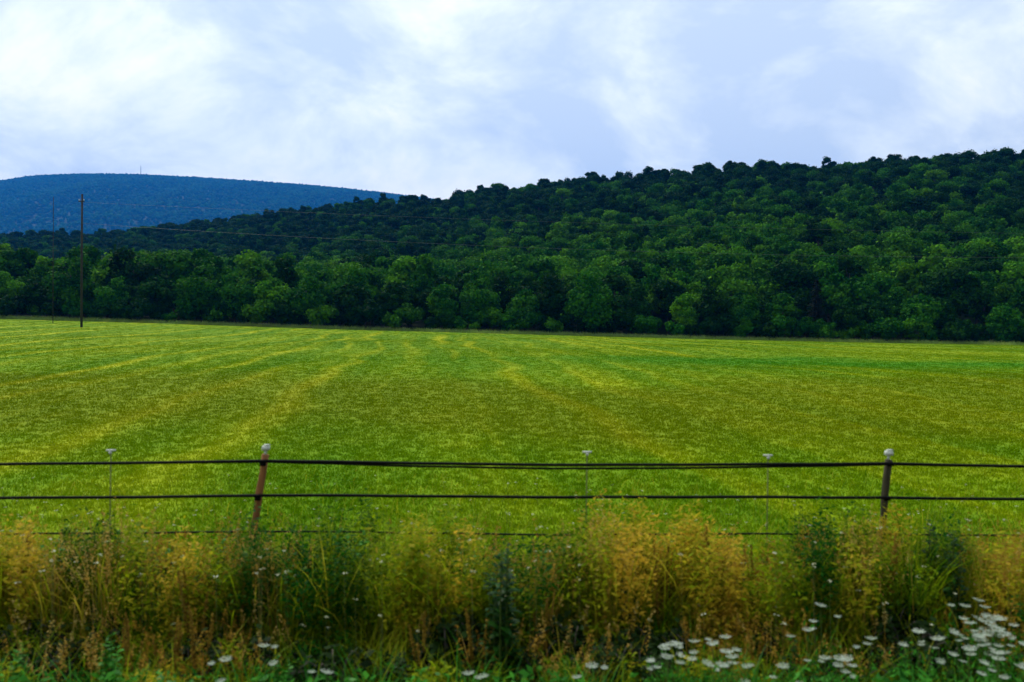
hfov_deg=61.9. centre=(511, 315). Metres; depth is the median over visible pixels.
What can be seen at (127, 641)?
dock plant
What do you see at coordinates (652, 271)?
broadleaf tree
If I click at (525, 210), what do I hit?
broadleaf tree
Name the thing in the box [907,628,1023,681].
bramble bush
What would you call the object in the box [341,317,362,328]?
shrub
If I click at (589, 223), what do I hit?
broadleaf tree
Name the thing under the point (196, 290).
broadleaf tree
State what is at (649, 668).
wild carrot
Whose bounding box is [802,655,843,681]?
wild carrot
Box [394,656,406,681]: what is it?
leafy weed
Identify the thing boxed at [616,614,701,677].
bramble bush
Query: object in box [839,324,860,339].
shrub
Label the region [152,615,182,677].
dock plant
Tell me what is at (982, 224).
broadleaf tree
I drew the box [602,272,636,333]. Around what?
broadleaf tree
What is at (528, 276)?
broadleaf tree
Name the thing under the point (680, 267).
broadleaf tree
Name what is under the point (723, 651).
wild carrot
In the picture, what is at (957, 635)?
wild carrot
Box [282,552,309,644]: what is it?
leafy weed
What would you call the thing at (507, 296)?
broadleaf tree
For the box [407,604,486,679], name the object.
bramble bush
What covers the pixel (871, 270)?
broadleaf tree
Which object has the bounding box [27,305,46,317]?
shrub
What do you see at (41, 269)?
broadleaf tree
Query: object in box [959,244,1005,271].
broadleaf tree
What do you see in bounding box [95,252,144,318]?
broadleaf tree
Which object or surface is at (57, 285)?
broadleaf tree
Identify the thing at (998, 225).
broadleaf tree
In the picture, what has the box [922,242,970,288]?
broadleaf tree
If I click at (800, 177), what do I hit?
broadleaf tree
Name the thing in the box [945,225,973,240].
broadleaf tree
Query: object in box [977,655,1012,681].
wild carrot
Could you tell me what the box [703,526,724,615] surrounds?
dock plant
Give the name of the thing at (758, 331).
shrub
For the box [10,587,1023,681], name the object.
verge
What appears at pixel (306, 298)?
broadleaf tree
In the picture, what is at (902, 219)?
broadleaf tree
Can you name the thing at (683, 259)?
broadleaf tree
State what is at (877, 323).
shrub
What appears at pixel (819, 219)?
broadleaf tree
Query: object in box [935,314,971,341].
shrub
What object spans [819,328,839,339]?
shrub
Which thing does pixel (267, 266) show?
broadleaf tree
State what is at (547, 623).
dock plant
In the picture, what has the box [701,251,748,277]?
broadleaf tree
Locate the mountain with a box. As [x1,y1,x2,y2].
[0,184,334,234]
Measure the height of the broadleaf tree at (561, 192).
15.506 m
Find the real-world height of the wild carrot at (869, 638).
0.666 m
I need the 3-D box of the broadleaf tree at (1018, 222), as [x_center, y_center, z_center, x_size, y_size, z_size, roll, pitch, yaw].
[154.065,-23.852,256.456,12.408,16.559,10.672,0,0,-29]
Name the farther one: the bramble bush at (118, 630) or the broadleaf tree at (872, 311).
the broadleaf tree at (872, 311)
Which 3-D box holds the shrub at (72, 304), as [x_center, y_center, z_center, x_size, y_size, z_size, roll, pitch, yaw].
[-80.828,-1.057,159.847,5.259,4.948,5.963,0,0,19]
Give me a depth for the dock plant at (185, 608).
6.33 m
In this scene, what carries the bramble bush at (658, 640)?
on the verge
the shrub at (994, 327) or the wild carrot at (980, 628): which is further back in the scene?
the shrub at (994, 327)
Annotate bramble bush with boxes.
[0,614,75,658]
[0,640,63,678]
[1,650,56,681]
[5,636,91,681]
[25,649,86,681]
[65,614,149,672]
[154,627,220,676]
[170,624,228,660]
[172,662,233,681]
[179,631,264,679]
[195,624,284,681]
[275,638,378,681]
[279,636,341,681]
[281,640,331,680]
[369,650,436,681]
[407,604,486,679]
[409,631,480,681]
[422,618,480,671]
[425,614,487,676]
[440,651,497,681]
[481,651,541,681]
[487,648,552,681]
[518,610,617,666]
[548,645,598,681]
[579,630,662,680]
[586,628,671,681]
[604,627,685,680]
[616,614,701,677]
[616,621,679,668]
[739,621,806,677]
[762,649,864,681]
[842,605,950,681]
[855,635,945,681]
[859,597,949,666]
[900,613,954,654]
[904,644,983,681]
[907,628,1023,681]
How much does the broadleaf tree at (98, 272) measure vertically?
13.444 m
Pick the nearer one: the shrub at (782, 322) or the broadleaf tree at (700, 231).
the shrub at (782, 322)
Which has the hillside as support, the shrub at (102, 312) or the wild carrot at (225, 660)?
the shrub at (102, 312)
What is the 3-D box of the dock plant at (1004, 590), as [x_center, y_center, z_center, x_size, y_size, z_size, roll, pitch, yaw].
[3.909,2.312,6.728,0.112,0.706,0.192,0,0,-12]
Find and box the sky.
[0,0,1023,199]
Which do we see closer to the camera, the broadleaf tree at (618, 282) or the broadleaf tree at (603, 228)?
the broadleaf tree at (618, 282)
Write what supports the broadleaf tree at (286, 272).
on the hillside
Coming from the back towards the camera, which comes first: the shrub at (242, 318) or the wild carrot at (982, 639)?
the shrub at (242, 318)
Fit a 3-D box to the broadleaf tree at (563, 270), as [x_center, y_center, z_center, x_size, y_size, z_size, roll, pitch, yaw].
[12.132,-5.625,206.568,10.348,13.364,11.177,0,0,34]
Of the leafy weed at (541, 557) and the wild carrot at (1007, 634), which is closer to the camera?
the wild carrot at (1007, 634)
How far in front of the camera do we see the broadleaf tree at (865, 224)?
268.17 m
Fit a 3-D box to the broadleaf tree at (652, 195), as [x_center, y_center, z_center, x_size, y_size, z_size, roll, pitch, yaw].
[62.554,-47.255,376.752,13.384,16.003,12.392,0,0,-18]
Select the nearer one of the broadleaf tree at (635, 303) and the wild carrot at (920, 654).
the wild carrot at (920, 654)
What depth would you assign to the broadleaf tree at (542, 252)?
244.28 m
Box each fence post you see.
[248,444,269,557]
[877,449,893,549]
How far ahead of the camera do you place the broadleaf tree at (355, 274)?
166.54 m
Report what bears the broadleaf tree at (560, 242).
on the hillside
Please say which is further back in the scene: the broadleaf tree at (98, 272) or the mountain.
the mountain
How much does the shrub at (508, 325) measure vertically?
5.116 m
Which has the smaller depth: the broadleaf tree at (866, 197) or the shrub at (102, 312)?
the shrub at (102, 312)
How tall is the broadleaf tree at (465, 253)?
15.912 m
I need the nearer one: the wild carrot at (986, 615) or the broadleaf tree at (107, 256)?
the wild carrot at (986, 615)
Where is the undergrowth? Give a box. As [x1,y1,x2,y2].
[0,488,1023,681]
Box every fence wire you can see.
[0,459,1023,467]
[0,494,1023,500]
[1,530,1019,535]
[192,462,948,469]
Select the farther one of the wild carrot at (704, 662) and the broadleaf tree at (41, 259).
the broadleaf tree at (41, 259)
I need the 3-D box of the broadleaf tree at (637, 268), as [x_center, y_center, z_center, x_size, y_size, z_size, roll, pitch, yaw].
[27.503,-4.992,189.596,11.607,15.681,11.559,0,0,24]
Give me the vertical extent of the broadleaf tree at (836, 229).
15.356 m
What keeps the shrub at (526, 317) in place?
on the hillside
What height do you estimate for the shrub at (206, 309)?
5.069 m
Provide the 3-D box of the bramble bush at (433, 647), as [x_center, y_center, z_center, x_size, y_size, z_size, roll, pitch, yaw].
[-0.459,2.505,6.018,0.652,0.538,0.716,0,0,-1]
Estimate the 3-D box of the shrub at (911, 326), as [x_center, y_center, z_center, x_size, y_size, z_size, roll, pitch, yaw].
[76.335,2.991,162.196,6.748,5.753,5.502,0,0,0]
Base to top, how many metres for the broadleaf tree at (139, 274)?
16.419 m
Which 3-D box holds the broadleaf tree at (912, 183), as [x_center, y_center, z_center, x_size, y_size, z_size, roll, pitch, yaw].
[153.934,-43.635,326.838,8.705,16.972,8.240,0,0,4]
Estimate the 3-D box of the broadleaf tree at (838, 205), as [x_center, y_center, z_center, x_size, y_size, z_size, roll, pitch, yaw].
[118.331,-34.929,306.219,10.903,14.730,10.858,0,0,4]
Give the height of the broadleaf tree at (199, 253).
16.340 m
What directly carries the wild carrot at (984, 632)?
on the verge
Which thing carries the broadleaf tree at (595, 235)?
on the hillside
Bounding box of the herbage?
[0,630,1023,681]
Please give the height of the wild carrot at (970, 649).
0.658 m
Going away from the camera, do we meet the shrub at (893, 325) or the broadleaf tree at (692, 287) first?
the shrub at (893, 325)
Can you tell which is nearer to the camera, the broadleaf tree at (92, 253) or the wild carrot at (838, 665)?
the wild carrot at (838, 665)
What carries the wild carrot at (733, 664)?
on the verge
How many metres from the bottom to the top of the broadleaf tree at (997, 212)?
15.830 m
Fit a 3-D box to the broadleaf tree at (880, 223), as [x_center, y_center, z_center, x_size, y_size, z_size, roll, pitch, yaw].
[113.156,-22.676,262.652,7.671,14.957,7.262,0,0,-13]
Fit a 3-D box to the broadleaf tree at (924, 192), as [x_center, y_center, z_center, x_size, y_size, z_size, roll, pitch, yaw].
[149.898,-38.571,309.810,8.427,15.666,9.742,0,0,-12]
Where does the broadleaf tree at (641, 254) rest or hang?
on the hillside
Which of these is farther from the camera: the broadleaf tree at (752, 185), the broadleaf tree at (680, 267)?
the broadleaf tree at (752, 185)
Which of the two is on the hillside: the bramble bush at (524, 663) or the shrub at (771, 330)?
the shrub at (771, 330)
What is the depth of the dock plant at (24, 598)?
6.73 m
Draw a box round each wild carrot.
[208,656,239,681]
[242,643,284,681]
[308,669,333,680]
[462,671,487,681]
[572,662,610,681]
[645,653,681,681]
[645,654,685,681]
[647,645,687,681]
[651,641,696,681]
[657,641,697,681]
[676,639,712,678]
[693,640,736,681]
[703,634,747,681]
[706,648,749,681]
[708,661,728,681]
[714,653,753,681]
[714,662,750,681]
[764,663,796,681]
[786,627,825,675]
[800,602,840,679]
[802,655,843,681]
[816,654,858,681]
[828,654,867,681]
[849,637,892,681]
[898,630,940,681]
[902,628,937,678]
[916,636,962,681]
[935,633,981,679]
[943,644,995,681]
[944,603,979,657]
[950,621,984,680]
[958,598,999,662]
[959,615,998,673]
[963,634,1003,675]
[964,629,1002,679]
[966,605,1003,670]
[967,635,1001,680]
[970,621,1013,681]
[971,627,1016,681]
[973,630,1017,675]
[974,614,1023,676]
[975,615,1022,675]
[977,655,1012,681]
[979,618,1003,675]
[979,630,1021,681]
[979,650,1013,681]
[981,631,1019,680]
[983,650,1023,681]
[999,665,1023,681]
[1002,642,1023,681]
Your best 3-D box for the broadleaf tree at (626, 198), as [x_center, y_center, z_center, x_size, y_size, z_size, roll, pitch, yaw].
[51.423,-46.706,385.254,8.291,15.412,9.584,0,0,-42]
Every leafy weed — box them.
[6,642,26,681]
[36,538,68,628]
[95,632,124,681]
[111,529,144,621]
[146,542,175,631]
[191,572,208,634]
[212,538,247,639]
[236,540,262,635]
[271,655,293,681]
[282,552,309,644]
[330,528,361,634]
[342,530,372,618]
[387,554,406,642]
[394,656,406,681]
[451,541,478,603]
[478,566,503,679]
[487,543,522,681]
[492,558,519,662]
[537,549,556,622]
[586,642,608,681]
[617,578,639,631]
[693,670,709,681]
[735,574,753,646]
[787,639,800,674]
[802,543,827,632]
[827,527,850,619]
[894,648,912,681]
[921,519,943,618]
[937,545,965,627]
[939,529,972,644]
[1005,595,1023,659]
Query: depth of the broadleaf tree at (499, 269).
181.52 m
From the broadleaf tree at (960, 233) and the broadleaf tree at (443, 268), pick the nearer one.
the broadleaf tree at (443, 268)
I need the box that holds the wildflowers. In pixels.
[0,474,1021,673]
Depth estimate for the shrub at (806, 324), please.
159.30 m
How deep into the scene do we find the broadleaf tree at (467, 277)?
180.90 m
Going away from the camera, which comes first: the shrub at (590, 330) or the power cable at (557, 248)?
the power cable at (557, 248)
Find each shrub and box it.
[0,295,21,318]
[11,295,28,315]
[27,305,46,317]
[40,298,75,317]
[59,297,92,315]
[83,305,99,318]
[94,307,107,320]
[108,299,133,319]
[123,298,160,320]
[150,311,163,320]
[160,311,177,321]
[178,308,200,320]
[194,303,213,321]
[200,299,228,322]
[214,296,246,322]
[233,303,263,323]
[240,297,274,323]
[270,298,298,324]
[287,311,310,325]
[303,303,338,325]
[326,314,343,326]
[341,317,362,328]
[374,317,387,327]
[382,311,403,328]
[393,302,424,324]
[422,316,440,329]
[437,313,457,329]
[451,315,467,330]
[468,321,480,330]
[474,306,504,329]
[499,309,520,331]
[510,306,547,329]
[537,318,552,333]
[544,317,563,332]
[558,313,587,332]
[578,322,601,333]
[598,319,615,333]
[610,305,638,333]
[629,313,648,334]
[639,315,662,335]
[665,320,685,335]
[682,328,693,335]
[694,316,723,335]
[718,317,739,337]
[731,320,753,337]
[749,321,766,337]
[754,315,780,339]
[767,314,797,339]
[790,316,822,338]
[806,318,835,338]
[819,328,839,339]
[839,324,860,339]
[856,318,874,340]
[868,317,897,339]
[876,315,904,340]
[898,316,934,340]
[916,328,938,341]
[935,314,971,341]
[942,319,974,342]
[968,323,994,343]
[982,320,1017,342]
[1002,326,1023,343]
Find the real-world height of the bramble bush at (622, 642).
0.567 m
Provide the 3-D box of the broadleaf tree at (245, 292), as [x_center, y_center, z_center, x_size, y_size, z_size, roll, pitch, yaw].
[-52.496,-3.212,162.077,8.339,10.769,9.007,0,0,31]
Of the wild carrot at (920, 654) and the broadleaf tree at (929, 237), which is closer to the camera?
the wild carrot at (920, 654)
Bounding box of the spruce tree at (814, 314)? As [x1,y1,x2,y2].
[802,280,828,338]
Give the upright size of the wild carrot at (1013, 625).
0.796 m
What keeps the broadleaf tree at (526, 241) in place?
on the hillside
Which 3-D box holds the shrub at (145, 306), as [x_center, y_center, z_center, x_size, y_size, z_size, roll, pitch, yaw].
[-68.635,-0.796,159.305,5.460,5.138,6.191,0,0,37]
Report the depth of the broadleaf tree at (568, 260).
221.88 m
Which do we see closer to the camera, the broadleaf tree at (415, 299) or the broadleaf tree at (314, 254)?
the broadleaf tree at (415, 299)
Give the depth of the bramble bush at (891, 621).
6.34 m
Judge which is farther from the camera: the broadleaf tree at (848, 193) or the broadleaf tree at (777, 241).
the broadleaf tree at (848, 193)
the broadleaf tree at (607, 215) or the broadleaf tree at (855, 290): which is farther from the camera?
the broadleaf tree at (607, 215)
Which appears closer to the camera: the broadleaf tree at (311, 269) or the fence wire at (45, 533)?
the fence wire at (45, 533)
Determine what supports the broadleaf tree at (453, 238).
on the hillside
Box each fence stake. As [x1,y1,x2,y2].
[106,449,115,545]
[582,451,591,541]
[763,454,772,548]
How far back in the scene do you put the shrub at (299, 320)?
160.30 m
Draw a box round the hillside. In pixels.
[2,311,1018,344]
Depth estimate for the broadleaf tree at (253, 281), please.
167.93 m
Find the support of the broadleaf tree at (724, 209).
on the hillside
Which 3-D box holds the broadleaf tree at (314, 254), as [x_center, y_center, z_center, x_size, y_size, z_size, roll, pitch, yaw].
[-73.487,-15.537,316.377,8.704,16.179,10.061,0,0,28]
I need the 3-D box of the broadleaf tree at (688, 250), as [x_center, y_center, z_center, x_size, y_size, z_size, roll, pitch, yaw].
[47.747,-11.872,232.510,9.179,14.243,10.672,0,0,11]
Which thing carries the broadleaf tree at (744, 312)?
on the hillside
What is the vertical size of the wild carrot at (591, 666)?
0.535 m
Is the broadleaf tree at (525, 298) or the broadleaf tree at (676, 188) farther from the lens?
the broadleaf tree at (676, 188)
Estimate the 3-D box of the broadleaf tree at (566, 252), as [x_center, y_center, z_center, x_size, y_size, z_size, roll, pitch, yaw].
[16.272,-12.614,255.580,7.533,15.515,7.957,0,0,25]
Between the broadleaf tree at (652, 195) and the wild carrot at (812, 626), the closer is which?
the wild carrot at (812, 626)
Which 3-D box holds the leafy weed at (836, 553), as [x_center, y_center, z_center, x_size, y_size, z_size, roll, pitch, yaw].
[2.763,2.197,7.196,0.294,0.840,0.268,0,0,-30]
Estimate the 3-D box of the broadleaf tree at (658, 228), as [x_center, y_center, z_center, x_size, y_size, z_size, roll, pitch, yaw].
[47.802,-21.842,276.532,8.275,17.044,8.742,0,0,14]
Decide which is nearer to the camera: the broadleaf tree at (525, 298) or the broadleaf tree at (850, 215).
the broadleaf tree at (525, 298)
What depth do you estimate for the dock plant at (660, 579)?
6.84 m
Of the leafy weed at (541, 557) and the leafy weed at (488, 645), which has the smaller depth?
the leafy weed at (488, 645)
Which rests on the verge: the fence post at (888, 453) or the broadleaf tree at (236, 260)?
the fence post at (888, 453)
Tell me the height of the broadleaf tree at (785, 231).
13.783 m
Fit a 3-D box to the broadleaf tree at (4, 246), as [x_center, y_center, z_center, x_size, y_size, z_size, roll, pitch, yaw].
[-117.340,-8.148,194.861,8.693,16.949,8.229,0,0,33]
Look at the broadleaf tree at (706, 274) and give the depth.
189.77 m
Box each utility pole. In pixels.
[53,197,53,250]
[79,194,83,326]
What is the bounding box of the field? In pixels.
[0,319,1023,583]
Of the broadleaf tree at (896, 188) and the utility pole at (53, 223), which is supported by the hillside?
the broadleaf tree at (896, 188)
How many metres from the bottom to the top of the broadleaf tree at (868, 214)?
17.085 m
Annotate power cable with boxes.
[84,223,1023,257]
[89,202,975,232]
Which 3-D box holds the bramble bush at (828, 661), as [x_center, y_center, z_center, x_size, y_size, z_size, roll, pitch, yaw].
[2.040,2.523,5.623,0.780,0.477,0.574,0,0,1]
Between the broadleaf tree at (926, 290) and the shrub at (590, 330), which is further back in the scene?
the broadleaf tree at (926, 290)
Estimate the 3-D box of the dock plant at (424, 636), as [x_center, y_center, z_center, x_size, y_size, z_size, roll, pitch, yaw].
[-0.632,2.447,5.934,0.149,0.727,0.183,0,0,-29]
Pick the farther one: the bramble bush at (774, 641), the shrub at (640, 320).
the shrub at (640, 320)
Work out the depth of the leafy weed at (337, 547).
6.90 m
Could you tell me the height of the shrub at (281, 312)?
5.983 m
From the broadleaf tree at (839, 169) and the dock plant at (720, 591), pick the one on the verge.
the dock plant at (720, 591)
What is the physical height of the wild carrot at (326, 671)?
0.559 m
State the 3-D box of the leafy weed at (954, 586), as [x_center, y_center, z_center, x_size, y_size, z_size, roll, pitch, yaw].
[3.435,2.181,6.580,0.247,1.061,0.264,0,0,35]
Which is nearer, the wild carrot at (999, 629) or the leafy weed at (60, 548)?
the wild carrot at (999, 629)
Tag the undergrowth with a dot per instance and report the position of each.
(420, 550)
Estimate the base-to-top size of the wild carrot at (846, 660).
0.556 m
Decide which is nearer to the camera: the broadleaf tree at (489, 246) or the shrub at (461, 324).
the shrub at (461, 324)
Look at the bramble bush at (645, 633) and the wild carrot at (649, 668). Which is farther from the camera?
the bramble bush at (645, 633)
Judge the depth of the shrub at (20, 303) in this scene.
160.31 m
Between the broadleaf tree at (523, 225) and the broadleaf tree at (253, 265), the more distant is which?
the broadleaf tree at (523, 225)
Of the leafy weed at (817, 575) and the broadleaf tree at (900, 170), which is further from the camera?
the broadleaf tree at (900, 170)
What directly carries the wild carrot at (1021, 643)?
on the verge
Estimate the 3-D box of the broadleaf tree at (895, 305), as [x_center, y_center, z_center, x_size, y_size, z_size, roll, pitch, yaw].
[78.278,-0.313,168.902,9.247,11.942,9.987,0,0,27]
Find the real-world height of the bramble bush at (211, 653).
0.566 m
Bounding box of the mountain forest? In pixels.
[0,173,433,234]
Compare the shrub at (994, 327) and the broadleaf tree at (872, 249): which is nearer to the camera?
the shrub at (994, 327)
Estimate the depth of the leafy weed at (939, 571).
6.85 m
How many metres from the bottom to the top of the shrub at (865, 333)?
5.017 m
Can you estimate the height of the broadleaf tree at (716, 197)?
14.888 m
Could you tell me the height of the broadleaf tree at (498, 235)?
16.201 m
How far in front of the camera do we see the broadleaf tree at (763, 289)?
178.30 m
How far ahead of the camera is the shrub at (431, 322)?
159.85 m
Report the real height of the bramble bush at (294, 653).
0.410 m
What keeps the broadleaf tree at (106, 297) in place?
on the hillside
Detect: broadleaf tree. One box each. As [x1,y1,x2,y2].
[0,243,12,267]
[0,270,26,315]
[15,262,51,283]
[17,281,52,317]
[34,255,62,316]
[37,255,98,317]
[38,270,68,317]
[63,245,103,317]
[83,276,95,316]
[87,258,122,319]
[92,275,130,315]
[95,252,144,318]
[100,243,160,319]
[107,276,139,320]
[172,262,220,320]
[180,248,223,321]
[194,256,230,287]
[213,271,257,322]
[233,255,246,272]
[237,249,274,279]
[237,256,268,322]
[244,278,261,302]
[272,256,300,324]
[280,273,326,324]
[282,252,298,266]
[294,262,330,276]
[298,266,335,324]
[304,251,326,259]
[326,267,376,318]
[327,262,362,325]
[330,282,370,323]
[342,236,358,244]
[342,260,381,325]
[350,267,385,327]
[363,199,375,210]
[372,256,395,268]
[384,217,397,229]
[384,282,421,327]
[392,242,408,256]
[403,278,425,328]
[404,243,416,255]
[408,253,439,305]
[416,274,464,328]
[431,244,451,255]
[433,260,458,277]
[448,233,465,244]
[450,268,473,326]
[453,234,480,244]
[453,256,480,268]
[454,248,471,261]
[455,275,503,331]
[461,271,493,289]
[473,243,493,256]
[485,227,495,240]
[490,230,503,247]
[490,236,514,247]
[490,264,517,290]
[490,272,522,313]
[504,288,541,331]
[505,253,537,269]
[509,221,527,232]
[515,235,546,255]
[518,203,532,214]
[520,271,538,327]
[523,258,556,278]
[531,249,553,258]
[538,255,570,274]
[545,221,564,241]
[551,237,569,249]
[552,255,579,271]
[553,209,568,223]
[555,187,572,203]
[556,264,576,274]
[560,248,576,262]
[561,215,579,228]
[564,198,579,208]
[566,234,593,248]
[572,243,590,257]
[577,217,601,234]
[579,257,618,272]
[582,241,611,256]
[584,249,611,260]
[588,174,604,183]
[590,216,609,233]
[590,231,608,242]
[597,281,614,311]
[600,210,619,222]
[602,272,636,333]
[605,235,624,254]
[605,265,639,285]
[607,224,628,237]
[610,202,631,219]
[610,280,652,334]
[611,212,634,224]
[611,258,651,283]
[614,171,631,181]
[615,248,633,259]
[619,195,633,210]
[624,231,649,256]
[630,202,645,213]
[631,225,651,239]
[634,248,658,260]
[640,192,660,204]
[640,263,664,315]
[643,277,686,334]
[645,183,663,193]
[648,222,668,240]
[649,278,692,335]
[650,232,675,242]
[654,237,679,254]
[657,249,698,274]
[660,191,684,204]
[661,215,690,236]
[662,235,686,251]
[665,184,682,193]
[666,260,706,285]
[668,268,704,293]
[674,246,697,256]
[675,281,716,337]
[691,224,720,247]
[692,269,714,285]
[693,243,729,269]
[694,283,735,337]
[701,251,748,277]
[706,215,727,228]
[708,191,724,210]
[710,223,734,233]
[711,204,734,217]
[720,189,743,202]
[726,293,762,335]
[727,196,744,215]
[728,228,757,250]
[728,243,756,255]
[738,233,763,257]
[739,250,767,275]
[742,178,764,194]
[746,254,770,287]
[749,214,762,223]
[750,168,767,177]
[755,220,781,241]
[756,233,793,259]
[756,280,785,303]
[758,249,777,263]
[759,199,777,208]
[761,206,781,219]
[763,291,800,337]
[766,226,794,239]
[769,195,795,207]
[775,239,803,262]
[778,189,800,203]
[779,209,795,225]
[783,249,809,268]
[789,173,809,187]
[794,292,823,339]
[796,195,820,212]
[805,215,836,226]
[807,252,837,268]
[815,217,846,230]
[816,222,849,245]
[820,239,856,255]
[823,188,834,197]
[826,275,884,339]
[827,198,847,213]
[827,303,862,336]
[830,165,850,175]
[834,188,859,197]
[839,209,857,223]
[845,230,866,244]
[846,219,871,231]
[849,245,879,260]
[849,246,889,273]
[855,297,891,339]
[856,205,877,231]
[859,171,872,184]
[859,186,873,205]
[864,267,895,293]
[866,177,881,189]
[869,254,904,269]
[871,218,887,233]
[874,214,916,235]
[876,230,895,252]
[883,210,917,227]
[884,250,913,260]
[885,183,909,197]
[885,284,918,341]
[887,164,912,179]
[887,191,915,209]
[888,258,921,279]
[891,200,913,215]
[895,229,923,253]
[895,262,933,300]
[907,179,922,190]
[909,162,931,178]
[916,188,935,197]
[916,283,961,316]
[917,179,936,190]
[918,229,949,253]
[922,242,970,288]
[923,224,945,233]
[924,169,949,181]
[928,204,948,221]
[930,209,962,223]
[931,296,958,328]
[934,180,958,190]
[938,185,959,194]
[940,210,976,228]
[941,199,967,210]
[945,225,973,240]
[946,165,962,178]
[951,163,978,177]
[951,176,978,186]
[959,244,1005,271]
[960,216,981,231]
[960,271,997,323]
[961,239,997,252]
[962,204,978,216]
[968,260,1004,288]
[969,281,1001,326]
[970,217,1005,232]
[973,269,1015,319]
[974,205,1005,220]
[974,236,1012,261]
[976,187,992,204]
[977,161,999,173]
[981,206,1012,227]
[982,178,1009,201]
[982,200,1017,224]
[982,302,1023,335]
[986,218,1007,241]
[993,146,1016,158]
[1002,176,1016,188]
[1003,236,1023,254]
[1008,278,1023,310]
[1009,209,1023,229]
[1013,305,1023,320]
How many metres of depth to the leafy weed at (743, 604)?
6.69 m
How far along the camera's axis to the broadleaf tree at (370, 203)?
570.81 m
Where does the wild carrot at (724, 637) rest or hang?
on the verge
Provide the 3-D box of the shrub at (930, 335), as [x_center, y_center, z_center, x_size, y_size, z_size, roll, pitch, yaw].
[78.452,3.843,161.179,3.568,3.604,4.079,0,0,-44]
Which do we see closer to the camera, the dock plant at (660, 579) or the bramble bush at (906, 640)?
the bramble bush at (906, 640)
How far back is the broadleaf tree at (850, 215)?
284.80 m
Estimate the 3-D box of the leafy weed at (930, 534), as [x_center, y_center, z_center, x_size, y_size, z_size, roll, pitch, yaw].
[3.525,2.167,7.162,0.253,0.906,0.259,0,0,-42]
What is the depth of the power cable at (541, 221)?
124.81 m
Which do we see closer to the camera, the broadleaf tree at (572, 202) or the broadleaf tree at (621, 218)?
the broadleaf tree at (621, 218)
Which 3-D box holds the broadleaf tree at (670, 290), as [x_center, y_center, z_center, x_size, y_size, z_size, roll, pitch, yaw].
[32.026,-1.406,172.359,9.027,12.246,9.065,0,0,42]
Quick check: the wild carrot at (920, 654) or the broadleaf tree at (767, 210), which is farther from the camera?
the broadleaf tree at (767, 210)
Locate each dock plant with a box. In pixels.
[6,536,29,628]
[17,563,31,625]
[121,612,143,680]
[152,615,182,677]
[177,569,208,643]
[187,605,214,669]
[408,610,426,672]
[464,608,493,673]
[533,591,555,652]
[652,539,670,632]
[659,550,672,628]
[700,568,721,634]
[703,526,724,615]
[742,544,767,589]
[862,534,898,604]
[994,563,1012,639]
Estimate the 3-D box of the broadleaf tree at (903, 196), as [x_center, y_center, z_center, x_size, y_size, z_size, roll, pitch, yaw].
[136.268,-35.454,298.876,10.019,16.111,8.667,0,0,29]
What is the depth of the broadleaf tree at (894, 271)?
193.19 m
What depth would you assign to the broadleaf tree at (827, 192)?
337.05 m
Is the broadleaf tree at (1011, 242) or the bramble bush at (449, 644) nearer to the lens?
the bramble bush at (449, 644)
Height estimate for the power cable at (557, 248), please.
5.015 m
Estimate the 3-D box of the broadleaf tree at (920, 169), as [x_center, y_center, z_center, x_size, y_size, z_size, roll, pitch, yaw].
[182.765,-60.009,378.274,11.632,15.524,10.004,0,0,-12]
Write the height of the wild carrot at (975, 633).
0.769 m
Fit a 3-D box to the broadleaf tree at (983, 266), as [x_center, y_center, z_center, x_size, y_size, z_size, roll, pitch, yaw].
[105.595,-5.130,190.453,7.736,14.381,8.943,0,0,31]
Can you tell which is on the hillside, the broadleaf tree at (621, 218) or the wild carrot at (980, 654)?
the broadleaf tree at (621, 218)

